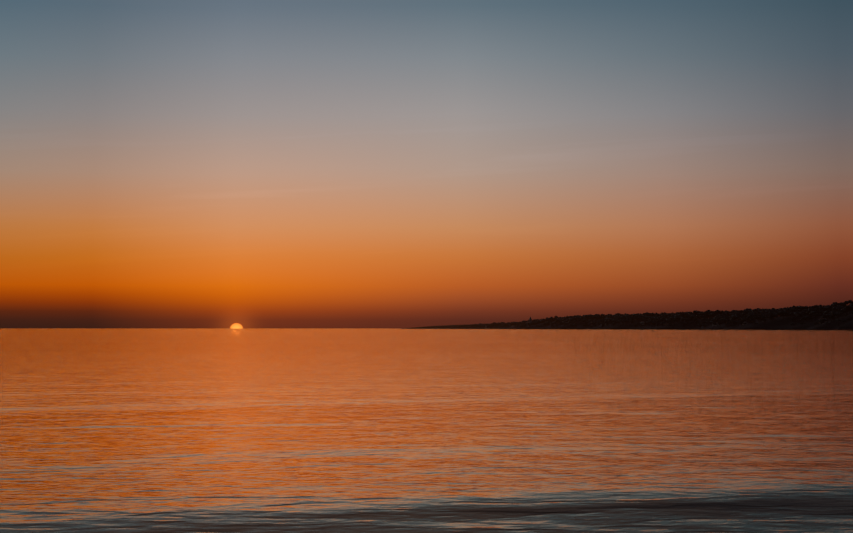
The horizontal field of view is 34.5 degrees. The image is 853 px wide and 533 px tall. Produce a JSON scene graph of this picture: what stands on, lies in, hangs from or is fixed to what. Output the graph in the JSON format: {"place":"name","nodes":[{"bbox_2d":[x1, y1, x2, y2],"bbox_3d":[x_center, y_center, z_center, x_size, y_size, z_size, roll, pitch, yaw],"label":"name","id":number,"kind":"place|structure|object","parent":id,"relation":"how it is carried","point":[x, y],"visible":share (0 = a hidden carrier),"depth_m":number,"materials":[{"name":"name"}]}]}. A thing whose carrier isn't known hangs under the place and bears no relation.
{"place":"outdoors","nodes":[
{"label":"outdoors","id":0,"kind":"place"},
{"bbox_2d":[0,328,852,532],"bbox_3d":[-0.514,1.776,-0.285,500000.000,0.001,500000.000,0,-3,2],"label":"sea water","id":1,"kind":"structure","parent":0,"point":[253,430],"depth_m":24.06,"materials":[{"name":"orange liquid"}]},
{"bbox_2d":[0,0,852,327],"label":"sky","id":2,"kind":"structure","parent":0,"point":[164,163],"materials":[{"name":"orange"}]},
{"bbox_2d":[230,323,242,328],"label":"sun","id":3,"kind":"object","parent":2,"relation":"in","point":[236,326],"visible":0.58,"depth_m":59175.24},
{"bbox_2d":[403,311,852,329],"bbox_3d":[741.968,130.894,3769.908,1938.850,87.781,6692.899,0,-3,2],"label":"headland terrain","id":4,"kind":"structure","parent":0,"point":[780,323],"depth_m":2242.45,"materials":[{"name":"black"}]},
{"bbox_2d":[405,300,852,328],"bbox_3d":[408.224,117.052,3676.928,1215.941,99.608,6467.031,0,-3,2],"label":"headland trees","id":5,"kind":"object","parent":4,"relation":"on","point":[807,313],"visible":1,"depth_m":2538.75,"materials":[{"name":"brown plant"}]}
]}

